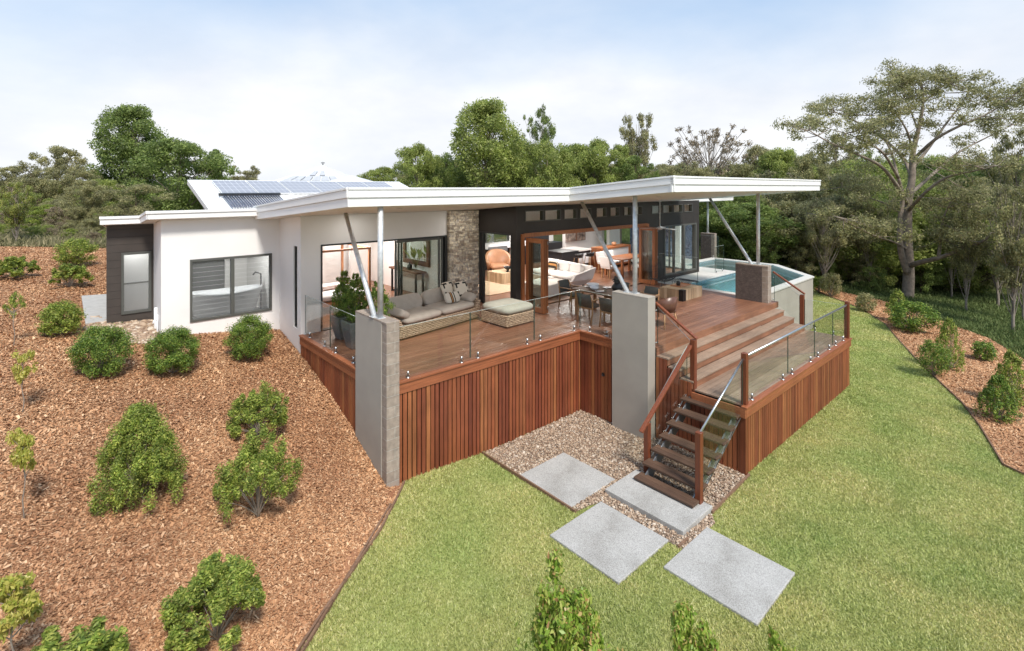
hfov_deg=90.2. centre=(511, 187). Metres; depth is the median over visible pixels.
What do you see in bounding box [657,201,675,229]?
ceiling fan
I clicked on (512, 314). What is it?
wicker ottoman
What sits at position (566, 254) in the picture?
kitchen bench
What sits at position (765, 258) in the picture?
understorey bush
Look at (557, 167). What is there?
round tree
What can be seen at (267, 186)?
solar module
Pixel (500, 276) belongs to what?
block coffee table
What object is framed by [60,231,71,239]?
scrub bush
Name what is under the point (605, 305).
dining chair
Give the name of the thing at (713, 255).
pool fence
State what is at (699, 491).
stair railing
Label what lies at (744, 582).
stepping paver
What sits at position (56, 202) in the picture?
scrub bush
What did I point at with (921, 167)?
forest tree
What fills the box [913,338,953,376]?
garden shrub
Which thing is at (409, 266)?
bottle
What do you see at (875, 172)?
forest tree
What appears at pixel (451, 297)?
throw pillow
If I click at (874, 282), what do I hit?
understorey bush
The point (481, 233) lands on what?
glass door
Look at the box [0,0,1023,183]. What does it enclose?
sky
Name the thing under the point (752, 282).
masonry pier
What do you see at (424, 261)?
framed mirror
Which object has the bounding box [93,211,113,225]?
scrub bush
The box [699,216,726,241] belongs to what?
understorey bush
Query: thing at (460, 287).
throw pillow
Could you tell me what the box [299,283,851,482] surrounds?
timber deck
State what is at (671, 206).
window
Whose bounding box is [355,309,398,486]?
masonry pier
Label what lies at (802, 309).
step railing
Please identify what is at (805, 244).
slender tree
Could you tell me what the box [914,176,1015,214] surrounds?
forest tree
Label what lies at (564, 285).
dining chair
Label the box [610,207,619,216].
window
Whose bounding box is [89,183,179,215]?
tree
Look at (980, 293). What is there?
understorey bush
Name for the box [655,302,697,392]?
step railing
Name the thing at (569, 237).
patterned artwork
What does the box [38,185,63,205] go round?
scrub bush
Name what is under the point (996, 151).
tall tree
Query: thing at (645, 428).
stair railing
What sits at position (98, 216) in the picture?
scrub bush
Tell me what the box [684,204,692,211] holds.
window
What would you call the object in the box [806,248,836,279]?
understorey bush
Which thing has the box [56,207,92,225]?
scrub bush
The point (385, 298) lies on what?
potted shrub
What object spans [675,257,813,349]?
swimming pool
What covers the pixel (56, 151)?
olive tree
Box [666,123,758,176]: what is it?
bare tree
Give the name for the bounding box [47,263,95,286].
leafy shrub
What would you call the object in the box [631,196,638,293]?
steel column
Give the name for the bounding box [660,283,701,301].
block coffee table
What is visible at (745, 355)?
glass balustrade
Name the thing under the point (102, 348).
round shrub
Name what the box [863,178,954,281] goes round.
forest tree
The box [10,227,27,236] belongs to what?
scrub bush
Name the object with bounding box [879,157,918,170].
forest tree
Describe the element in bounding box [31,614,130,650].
tall shrub
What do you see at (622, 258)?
inside dining table
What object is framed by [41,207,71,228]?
scrub bush
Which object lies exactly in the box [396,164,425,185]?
forest tree
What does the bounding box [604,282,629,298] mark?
dining chair
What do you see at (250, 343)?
round shrub
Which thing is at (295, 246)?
window
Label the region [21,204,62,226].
scrub bush
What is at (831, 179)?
slender tree
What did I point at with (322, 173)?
roof
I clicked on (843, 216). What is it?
slender tree
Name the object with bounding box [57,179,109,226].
tree
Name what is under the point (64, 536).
bark mulch
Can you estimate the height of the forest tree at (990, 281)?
6.988 m
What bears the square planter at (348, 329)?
on the timber deck
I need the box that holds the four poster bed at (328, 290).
[323,244,370,306]
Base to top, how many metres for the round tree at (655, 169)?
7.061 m
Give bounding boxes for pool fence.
[660,235,723,283]
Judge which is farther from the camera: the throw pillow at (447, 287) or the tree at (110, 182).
the tree at (110, 182)
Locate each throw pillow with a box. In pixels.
[441,281,453,295]
[444,291,459,303]
[453,281,468,296]
[548,260,558,269]
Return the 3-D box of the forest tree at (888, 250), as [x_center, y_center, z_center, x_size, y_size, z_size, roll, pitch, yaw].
[22.753,3.584,32.982,7.783,5.934,8.135,0,0,10]
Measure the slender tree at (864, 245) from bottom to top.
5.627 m
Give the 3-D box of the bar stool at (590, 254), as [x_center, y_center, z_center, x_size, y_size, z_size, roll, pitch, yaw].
[3.454,3.281,22.681,0.480,0.842,0.452,0,0,-42]
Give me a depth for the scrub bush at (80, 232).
24.74 m
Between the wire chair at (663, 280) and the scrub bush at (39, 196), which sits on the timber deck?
the wire chair at (663, 280)
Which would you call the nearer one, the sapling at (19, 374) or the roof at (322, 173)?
the sapling at (19, 374)
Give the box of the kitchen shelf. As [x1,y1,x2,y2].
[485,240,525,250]
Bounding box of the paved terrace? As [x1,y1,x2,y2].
[631,252,724,283]
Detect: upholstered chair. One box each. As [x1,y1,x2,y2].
[596,251,611,272]
[599,256,616,278]
[606,250,620,269]
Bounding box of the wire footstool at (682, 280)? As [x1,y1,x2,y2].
[673,278,698,284]
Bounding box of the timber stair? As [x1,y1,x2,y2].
[634,396,739,507]
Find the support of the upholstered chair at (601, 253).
on the modern house at (217, 263)
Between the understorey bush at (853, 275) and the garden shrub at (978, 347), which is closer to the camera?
the garden shrub at (978, 347)
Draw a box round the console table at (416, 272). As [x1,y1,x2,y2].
[389,266,426,292]
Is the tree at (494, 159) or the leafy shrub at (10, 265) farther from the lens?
the tree at (494, 159)
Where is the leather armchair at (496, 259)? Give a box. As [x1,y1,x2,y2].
[485,249,509,270]
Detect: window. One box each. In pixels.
[121,251,150,314]
[190,253,271,322]
[295,246,296,326]
[485,233,509,249]
[525,210,543,221]
[544,209,560,220]
[564,209,576,219]
[596,207,606,217]
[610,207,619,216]
[620,225,692,269]
[624,206,631,215]
[630,225,691,258]
[652,205,661,213]
[663,205,672,212]
[664,223,696,275]
[673,204,682,212]
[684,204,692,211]
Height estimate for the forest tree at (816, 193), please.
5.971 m
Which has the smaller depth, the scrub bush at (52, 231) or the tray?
the tray
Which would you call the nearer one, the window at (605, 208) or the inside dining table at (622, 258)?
the window at (605, 208)
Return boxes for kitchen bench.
[548,247,591,265]
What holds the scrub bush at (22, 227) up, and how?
on the ground at (500, 238)
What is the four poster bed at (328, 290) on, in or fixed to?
on the modern house at (217, 263)
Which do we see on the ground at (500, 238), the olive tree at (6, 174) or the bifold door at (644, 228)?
the olive tree at (6, 174)
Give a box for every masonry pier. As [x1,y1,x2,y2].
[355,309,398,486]
[612,290,654,439]
[701,232,716,258]
[735,262,770,325]
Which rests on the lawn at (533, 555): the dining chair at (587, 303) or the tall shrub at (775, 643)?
the tall shrub at (775, 643)
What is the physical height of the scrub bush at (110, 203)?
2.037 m
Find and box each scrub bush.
[0,192,52,214]
[0,224,8,234]
[0,229,20,236]
[7,184,55,211]
[7,220,28,230]
[10,178,54,209]
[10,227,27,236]
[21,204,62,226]
[24,226,45,237]
[29,224,51,235]
[37,199,78,220]
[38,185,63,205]
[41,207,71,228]
[42,211,75,226]
[42,228,57,235]
[52,184,112,201]
[52,222,66,230]
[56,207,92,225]
[60,222,78,232]
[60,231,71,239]
[61,228,77,236]
[70,199,118,215]
[74,231,90,239]
[75,218,105,230]
[75,227,84,234]
[77,208,112,226]
[84,232,101,239]
[85,214,110,230]
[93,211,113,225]
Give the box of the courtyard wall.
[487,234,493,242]
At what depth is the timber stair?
10.05 m
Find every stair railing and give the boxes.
[639,343,691,471]
[695,358,743,504]
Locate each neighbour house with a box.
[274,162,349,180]
[331,175,369,180]
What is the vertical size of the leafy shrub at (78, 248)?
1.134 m
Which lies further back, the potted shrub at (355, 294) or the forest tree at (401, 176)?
the forest tree at (401, 176)
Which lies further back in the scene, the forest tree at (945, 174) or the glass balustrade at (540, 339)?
the forest tree at (945, 174)
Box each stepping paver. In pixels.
[520,452,614,507]
[550,502,667,584]
[605,469,711,535]
[664,527,794,626]
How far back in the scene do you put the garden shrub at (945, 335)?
16.18 m
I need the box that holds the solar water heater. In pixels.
[218,193,282,207]
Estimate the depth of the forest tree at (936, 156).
68.92 m
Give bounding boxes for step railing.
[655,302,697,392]
[772,271,805,324]
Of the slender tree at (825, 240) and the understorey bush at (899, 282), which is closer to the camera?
the slender tree at (825, 240)
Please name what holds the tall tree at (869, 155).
on the ground at (500, 238)
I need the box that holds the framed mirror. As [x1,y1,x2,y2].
[403,240,429,266]
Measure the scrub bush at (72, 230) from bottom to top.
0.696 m
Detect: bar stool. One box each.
[574,253,583,263]
[584,252,594,263]
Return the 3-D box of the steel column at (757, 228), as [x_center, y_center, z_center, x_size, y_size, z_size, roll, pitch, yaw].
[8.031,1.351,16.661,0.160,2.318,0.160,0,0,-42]
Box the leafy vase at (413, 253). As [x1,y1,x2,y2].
[403,246,422,267]
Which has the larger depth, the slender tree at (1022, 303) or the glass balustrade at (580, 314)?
the slender tree at (1022, 303)
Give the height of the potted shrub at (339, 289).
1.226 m
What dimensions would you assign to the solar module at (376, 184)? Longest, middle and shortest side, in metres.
2.050 x 1.360 x 0.040 m
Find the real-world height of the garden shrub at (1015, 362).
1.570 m
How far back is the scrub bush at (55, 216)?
29.98 m
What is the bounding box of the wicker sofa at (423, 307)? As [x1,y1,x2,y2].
[383,287,479,339]
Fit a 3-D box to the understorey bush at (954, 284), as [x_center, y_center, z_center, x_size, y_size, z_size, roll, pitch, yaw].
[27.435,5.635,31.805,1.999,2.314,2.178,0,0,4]
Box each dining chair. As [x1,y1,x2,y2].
[558,279,583,310]
[576,292,605,324]
[599,297,611,326]
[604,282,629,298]
[641,286,659,316]
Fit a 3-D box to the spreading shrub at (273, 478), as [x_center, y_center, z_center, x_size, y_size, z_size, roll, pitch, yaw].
[-3.833,4.332,7.635,1.139,1.347,1.255,0,0,23]
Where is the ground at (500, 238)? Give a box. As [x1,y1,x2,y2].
[9,188,1021,419]
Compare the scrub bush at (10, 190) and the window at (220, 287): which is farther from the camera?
the scrub bush at (10, 190)
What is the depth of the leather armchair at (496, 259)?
21.99 m
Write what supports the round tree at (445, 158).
on the ground at (500, 238)
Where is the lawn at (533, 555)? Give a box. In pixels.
[307,289,1023,650]
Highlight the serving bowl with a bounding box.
[586,282,598,287]
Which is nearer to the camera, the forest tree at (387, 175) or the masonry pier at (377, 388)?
the masonry pier at (377, 388)
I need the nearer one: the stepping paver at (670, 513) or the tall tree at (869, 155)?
the stepping paver at (670, 513)
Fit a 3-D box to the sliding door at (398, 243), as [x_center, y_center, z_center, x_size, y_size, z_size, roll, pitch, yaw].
[-3.514,2.592,14.549,3.940,2.235,0.200,0,0,-42]
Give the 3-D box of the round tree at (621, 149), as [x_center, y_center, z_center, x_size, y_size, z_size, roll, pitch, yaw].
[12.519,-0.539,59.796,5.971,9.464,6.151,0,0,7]
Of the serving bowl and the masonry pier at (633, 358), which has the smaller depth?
the masonry pier at (633, 358)
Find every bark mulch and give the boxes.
[0,246,402,650]
[814,287,1023,471]
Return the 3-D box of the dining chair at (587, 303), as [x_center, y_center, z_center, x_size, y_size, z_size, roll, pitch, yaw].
[2.148,3.297,14.118,0.687,0.813,0.614,0,0,-42]
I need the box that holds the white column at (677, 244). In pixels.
[675,226,680,262]
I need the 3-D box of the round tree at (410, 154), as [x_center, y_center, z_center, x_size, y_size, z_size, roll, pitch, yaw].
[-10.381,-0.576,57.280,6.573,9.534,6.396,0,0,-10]
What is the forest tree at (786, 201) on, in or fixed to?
on the ground at (500, 238)
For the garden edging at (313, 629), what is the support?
on the lawn at (533, 555)
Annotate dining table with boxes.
[571,285,658,313]
[604,253,638,277]
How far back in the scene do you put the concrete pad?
13.46 m
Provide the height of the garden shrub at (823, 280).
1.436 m
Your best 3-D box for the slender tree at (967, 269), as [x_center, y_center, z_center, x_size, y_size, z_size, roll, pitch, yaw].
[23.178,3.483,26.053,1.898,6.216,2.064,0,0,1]
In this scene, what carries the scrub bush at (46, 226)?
on the ground at (500, 238)
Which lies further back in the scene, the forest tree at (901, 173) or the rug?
the forest tree at (901, 173)
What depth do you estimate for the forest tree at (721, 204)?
33.94 m
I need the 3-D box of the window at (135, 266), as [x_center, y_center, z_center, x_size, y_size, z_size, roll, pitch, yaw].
[-9.474,2.385,12.880,0.610,1.530,0.100,0,0,-42]
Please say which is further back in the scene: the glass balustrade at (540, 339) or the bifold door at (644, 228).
the bifold door at (644, 228)
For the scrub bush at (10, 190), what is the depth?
38.95 m
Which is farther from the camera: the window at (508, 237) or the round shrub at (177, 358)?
the window at (508, 237)
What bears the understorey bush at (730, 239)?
on the ground at (500, 238)
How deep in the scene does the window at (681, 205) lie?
21.53 m
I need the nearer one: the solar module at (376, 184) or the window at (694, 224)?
the window at (694, 224)
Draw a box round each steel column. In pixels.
[343,213,376,317]
[375,206,385,318]
[580,202,630,292]
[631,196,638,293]
[707,202,708,232]
[708,198,753,264]
[755,193,761,264]
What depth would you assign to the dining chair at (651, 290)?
14.86 m
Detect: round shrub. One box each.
[65,321,138,377]
[140,324,200,374]
[222,312,274,359]
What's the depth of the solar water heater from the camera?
21.07 m
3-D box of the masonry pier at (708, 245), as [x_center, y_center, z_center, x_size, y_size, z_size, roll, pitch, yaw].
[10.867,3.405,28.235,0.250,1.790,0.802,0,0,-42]
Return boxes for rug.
[478,280,525,295]
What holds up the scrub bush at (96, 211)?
on the ground at (500, 238)
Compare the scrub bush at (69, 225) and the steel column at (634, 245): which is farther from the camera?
the scrub bush at (69, 225)
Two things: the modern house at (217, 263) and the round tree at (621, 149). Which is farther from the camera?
the round tree at (621, 149)
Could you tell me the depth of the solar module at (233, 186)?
22.28 m
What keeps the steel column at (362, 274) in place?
on the masonry pier at (377, 388)
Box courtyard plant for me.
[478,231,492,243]
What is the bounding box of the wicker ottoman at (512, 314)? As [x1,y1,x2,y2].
[481,298,533,327]
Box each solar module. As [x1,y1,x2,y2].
[211,180,256,192]
[246,181,290,193]
[278,181,320,193]
[308,181,343,191]
[335,181,367,187]
[362,182,391,186]
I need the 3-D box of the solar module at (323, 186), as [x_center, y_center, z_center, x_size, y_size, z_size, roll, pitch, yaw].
[-9.009,-0.023,25.173,1.360,0.043,2.050,0,16,-42]
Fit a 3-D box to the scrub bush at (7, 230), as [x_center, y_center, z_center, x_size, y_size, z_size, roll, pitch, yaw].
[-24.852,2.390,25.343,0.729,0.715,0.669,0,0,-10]
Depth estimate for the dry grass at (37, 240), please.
24.26 m
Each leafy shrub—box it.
[0,255,40,277]
[34,299,87,336]
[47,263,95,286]
[52,236,99,265]
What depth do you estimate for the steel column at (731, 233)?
18.05 m
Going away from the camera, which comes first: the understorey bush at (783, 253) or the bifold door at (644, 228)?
the bifold door at (644, 228)
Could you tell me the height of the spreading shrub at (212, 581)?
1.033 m
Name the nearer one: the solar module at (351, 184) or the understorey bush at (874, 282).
the solar module at (351, 184)
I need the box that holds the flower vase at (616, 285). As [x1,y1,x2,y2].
[612,276,623,290]
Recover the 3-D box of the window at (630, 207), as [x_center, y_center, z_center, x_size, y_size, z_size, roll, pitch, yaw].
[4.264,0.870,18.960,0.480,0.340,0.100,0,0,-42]
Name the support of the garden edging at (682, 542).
on the lawn at (533, 555)
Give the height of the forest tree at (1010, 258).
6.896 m
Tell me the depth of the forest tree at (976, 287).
30.64 m
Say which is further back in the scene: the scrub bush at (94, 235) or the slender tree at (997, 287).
the slender tree at (997, 287)
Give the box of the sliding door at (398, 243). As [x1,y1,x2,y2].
[321,235,447,330]
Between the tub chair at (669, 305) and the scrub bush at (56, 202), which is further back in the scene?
the scrub bush at (56, 202)
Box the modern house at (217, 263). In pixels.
[99,175,820,354]
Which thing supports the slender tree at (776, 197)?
on the ground at (500, 238)
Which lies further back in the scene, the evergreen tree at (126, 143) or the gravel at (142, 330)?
the evergreen tree at (126, 143)
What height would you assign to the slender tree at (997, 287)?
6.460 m
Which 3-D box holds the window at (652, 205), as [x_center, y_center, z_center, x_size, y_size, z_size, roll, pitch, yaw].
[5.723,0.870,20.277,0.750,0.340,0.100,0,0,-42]
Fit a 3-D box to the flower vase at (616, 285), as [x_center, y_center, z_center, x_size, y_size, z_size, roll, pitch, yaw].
[2.990,2.722,14.469,0.429,0.465,0.312,0,0,-42]
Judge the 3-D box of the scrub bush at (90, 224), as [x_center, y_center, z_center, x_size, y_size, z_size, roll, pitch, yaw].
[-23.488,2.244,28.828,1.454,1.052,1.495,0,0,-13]
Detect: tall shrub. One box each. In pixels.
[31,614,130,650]
[513,547,622,650]
[669,598,719,650]
[764,625,799,650]
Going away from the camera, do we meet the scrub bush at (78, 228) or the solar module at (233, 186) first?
the solar module at (233, 186)
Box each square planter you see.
[331,314,347,339]
[341,319,354,349]
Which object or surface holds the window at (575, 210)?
in the modern house at (217, 263)
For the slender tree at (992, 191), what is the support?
on the ground at (500, 238)
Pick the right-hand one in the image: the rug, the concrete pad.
the rug
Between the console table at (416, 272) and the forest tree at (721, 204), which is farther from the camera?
the forest tree at (721, 204)
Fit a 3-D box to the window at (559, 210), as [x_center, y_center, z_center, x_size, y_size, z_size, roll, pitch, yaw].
[1.270,0.870,16.262,0.740,0.340,0.100,0,0,-42]
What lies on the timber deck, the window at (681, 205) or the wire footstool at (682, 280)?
the wire footstool at (682, 280)
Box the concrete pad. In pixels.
[81,294,105,324]
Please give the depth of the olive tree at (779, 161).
45.16 m
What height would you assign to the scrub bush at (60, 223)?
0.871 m
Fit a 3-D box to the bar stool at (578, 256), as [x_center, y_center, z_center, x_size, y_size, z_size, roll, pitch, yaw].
[2.897,3.281,22.179,0.480,0.842,0.452,0,0,-42]
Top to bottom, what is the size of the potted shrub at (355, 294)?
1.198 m
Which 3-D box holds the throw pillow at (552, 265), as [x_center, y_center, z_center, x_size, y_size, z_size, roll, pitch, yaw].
[1.603,3.040,19.955,0.220,0.356,0.480,0,0,-42]
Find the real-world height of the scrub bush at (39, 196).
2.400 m
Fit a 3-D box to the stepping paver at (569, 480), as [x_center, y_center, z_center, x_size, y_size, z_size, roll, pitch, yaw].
[1.091,5.830,10.164,1.330,0.140,1.380,0,0,-42]
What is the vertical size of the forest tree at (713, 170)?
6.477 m
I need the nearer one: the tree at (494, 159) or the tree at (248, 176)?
the tree at (494, 159)
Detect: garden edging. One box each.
[295,480,404,650]
[482,451,576,512]
[678,537,688,547]
[711,473,749,513]
[815,289,1023,474]
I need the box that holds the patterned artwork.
[565,232,585,241]
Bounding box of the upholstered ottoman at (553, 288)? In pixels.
[525,278,566,297]
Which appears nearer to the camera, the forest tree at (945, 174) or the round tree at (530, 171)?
the forest tree at (945, 174)
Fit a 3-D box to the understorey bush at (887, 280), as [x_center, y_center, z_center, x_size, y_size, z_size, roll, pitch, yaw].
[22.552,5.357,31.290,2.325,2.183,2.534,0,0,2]
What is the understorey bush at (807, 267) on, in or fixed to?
on the ground at (500, 238)
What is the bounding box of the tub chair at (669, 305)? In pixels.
[655,297,678,329]
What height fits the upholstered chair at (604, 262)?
0.880 m
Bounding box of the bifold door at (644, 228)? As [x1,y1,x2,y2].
[521,223,657,313]
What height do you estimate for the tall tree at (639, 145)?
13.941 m
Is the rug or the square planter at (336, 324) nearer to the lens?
the square planter at (336, 324)
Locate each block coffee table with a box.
[487,268,509,283]
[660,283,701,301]
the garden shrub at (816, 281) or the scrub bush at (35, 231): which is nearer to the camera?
the scrub bush at (35, 231)
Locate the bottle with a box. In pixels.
[407,262,411,269]
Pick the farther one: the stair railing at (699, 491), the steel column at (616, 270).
the steel column at (616, 270)
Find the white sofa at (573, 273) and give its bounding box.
[533,258,595,286]
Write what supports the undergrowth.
on the ground at (500, 238)
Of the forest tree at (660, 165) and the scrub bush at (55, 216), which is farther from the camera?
the forest tree at (660, 165)
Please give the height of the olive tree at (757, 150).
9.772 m
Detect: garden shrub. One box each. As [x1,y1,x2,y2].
[813,276,829,292]
[819,272,843,296]
[855,292,877,311]
[882,289,909,322]
[887,300,943,332]
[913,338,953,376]
[932,317,965,372]
[970,340,998,361]
[973,373,1022,423]
[991,349,1023,406]
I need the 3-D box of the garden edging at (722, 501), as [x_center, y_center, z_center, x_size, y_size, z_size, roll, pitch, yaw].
[4.159,5.795,9.665,1.702,0.100,0.030,0,0,-44]
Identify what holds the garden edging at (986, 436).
on the lawn at (533, 555)
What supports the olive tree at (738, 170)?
on the ground at (500, 238)
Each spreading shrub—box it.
[158,549,266,650]
[212,425,303,523]
[226,380,288,438]
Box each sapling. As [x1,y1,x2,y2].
[0,571,43,650]
[2,292,26,345]
[5,427,36,517]
[10,349,38,412]
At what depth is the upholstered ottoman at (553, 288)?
17.25 m
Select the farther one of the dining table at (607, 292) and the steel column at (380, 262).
the dining table at (607, 292)
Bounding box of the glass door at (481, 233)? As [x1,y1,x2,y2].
[479,231,511,302]
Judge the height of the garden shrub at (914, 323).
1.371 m
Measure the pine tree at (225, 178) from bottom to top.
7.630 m
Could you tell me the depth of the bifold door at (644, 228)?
15.45 m
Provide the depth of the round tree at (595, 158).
55.90 m
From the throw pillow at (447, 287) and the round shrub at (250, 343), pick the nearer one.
the round shrub at (250, 343)
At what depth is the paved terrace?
22.25 m
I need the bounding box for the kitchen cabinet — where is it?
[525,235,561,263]
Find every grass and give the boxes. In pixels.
[0,204,144,247]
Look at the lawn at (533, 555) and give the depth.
8.03 m
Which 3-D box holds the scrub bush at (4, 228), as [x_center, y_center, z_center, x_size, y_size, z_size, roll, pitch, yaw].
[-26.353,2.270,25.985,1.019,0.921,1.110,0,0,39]
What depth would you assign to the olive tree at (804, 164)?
41.38 m
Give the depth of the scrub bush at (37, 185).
38.60 m
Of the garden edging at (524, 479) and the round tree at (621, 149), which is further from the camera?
the round tree at (621, 149)
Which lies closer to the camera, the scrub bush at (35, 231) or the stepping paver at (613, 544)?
the stepping paver at (613, 544)
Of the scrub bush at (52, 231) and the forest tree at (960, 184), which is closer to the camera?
the scrub bush at (52, 231)
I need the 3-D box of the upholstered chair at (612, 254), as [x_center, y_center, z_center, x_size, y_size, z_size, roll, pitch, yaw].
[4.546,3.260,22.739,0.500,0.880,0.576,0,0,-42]
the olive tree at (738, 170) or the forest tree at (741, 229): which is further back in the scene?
the olive tree at (738, 170)
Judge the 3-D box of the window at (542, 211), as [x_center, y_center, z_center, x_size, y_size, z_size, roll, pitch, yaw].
[0.668,0.870,15.720,0.800,0.340,0.100,0,0,-42]
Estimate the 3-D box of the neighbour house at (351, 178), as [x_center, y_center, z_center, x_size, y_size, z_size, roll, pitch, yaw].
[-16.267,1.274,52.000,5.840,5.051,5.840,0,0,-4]
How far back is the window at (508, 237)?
22.98 m
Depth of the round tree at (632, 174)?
55.40 m
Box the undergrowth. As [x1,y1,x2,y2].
[604,228,1023,358]
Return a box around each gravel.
[82,315,158,344]
[485,410,747,547]
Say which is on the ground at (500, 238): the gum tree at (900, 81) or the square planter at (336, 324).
the gum tree at (900, 81)
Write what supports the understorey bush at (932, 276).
on the ground at (500, 238)
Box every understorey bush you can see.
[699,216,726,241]
[714,224,748,252]
[749,235,780,263]
[779,247,789,259]
[781,246,817,278]
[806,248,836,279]
[834,260,876,285]
[852,266,887,293]
[855,258,902,287]
[888,270,919,284]
[896,255,948,292]
[934,265,980,290]
[947,265,990,295]
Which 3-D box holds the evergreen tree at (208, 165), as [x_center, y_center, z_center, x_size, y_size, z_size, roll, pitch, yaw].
[-25.520,-0.447,40.510,7.630,7.280,7.841,0,0,-19]
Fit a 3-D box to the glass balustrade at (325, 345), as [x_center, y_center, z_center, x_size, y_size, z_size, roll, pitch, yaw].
[-4.168,3.198,11.691,0.090,1.004,3.062,0,0,-42]
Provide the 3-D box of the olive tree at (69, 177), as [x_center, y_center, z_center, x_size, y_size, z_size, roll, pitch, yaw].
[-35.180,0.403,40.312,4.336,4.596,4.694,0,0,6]
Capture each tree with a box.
[0,164,44,198]
[0,181,38,239]
[11,145,88,197]
[25,164,102,203]
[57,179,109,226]
[74,178,134,212]
[86,104,175,208]
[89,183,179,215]
[120,136,239,210]
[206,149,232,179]
[228,165,260,179]
[357,166,397,181]
[391,141,445,187]
[391,164,415,186]
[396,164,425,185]
[427,152,466,187]
[442,97,534,187]
[510,161,540,187]
[511,138,581,187]
[521,104,556,178]
[563,143,598,185]
[567,136,627,185]
[597,144,641,183]
[612,154,660,180]
[619,112,658,179]
[643,166,673,177]
[650,163,674,176]
[659,161,718,176]
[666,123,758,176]
[699,195,772,238]
[699,202,810,260]
[710,167,729,176]
[724,163,767,197]
[738,169,826,244]
[740,144,768,172]
[743,147,817,198]
[761,192,873,271]
[768,188,843,262]
[770,58,1023,299]
[775,205,819,268]
[780,197,826,224]
[786,153,836,197]
[800,198,944,283]
[801,196,847,276]
[812,167,832,179]
[812,173,898,198]
[813,140,857,184]
[825,194,867,280]
[826,159,906,192]
[852,150,882,166]
[852,203,889,282]
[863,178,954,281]
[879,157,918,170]
[879,168,932,209]
[901,156,954,175]
[912,210,994,295]
[913,188,1005,294]
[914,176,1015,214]
[917,167,974,187]
[923,153,971,168]
[925,199,968,297]
[947,197,991,312]
[952,167,1023,197]
[963,155,1004,173]
[965,196,1018,304]
[976,129,1023,191]
[976,187,1019,258]
[979,179,1023,329]
[992,186,1023,319]
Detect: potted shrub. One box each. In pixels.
[331,270,353,316]
[341,273,367,322]
[363,281,395,315]
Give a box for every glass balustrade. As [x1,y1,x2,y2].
[305,295,354,363]
[400,290,579,377]
[580,290,609,335]
[741,299,849,404]
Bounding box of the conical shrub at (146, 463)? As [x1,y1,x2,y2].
[85,400,188,516]
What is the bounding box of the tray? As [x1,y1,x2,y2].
[670,282,690,286]
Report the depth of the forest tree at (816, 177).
44.81 m
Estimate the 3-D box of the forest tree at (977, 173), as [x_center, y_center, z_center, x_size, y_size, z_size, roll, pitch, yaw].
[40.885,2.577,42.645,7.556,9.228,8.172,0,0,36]
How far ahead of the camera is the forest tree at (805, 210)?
34.19 m
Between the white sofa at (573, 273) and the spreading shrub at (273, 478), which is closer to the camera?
the spreading shrub at (273, 478)
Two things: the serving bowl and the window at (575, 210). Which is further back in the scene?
the window at (575, 210)
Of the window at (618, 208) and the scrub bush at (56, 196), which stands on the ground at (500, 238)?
the scrub bush at (56, 196)
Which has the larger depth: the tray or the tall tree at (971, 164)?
the tall tree at (971, 164)
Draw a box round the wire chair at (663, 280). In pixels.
[645,262,676,285]
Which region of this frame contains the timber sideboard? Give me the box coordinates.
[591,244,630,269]
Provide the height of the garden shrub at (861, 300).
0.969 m
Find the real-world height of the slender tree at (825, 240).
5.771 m
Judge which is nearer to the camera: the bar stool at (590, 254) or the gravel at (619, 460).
the gravel at (619, 460)
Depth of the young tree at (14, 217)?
23.83 m
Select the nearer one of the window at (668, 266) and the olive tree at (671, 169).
the window at (668, 266)
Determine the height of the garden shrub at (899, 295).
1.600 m
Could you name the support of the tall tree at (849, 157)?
on the ground at (500, 238)
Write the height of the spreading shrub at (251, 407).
1.010 m
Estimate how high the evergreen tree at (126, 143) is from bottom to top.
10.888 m
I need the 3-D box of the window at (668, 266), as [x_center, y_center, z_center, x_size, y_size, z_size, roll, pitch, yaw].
[6.385,2.200,24.509,0.100,3.000,5.140,0,0,-42]

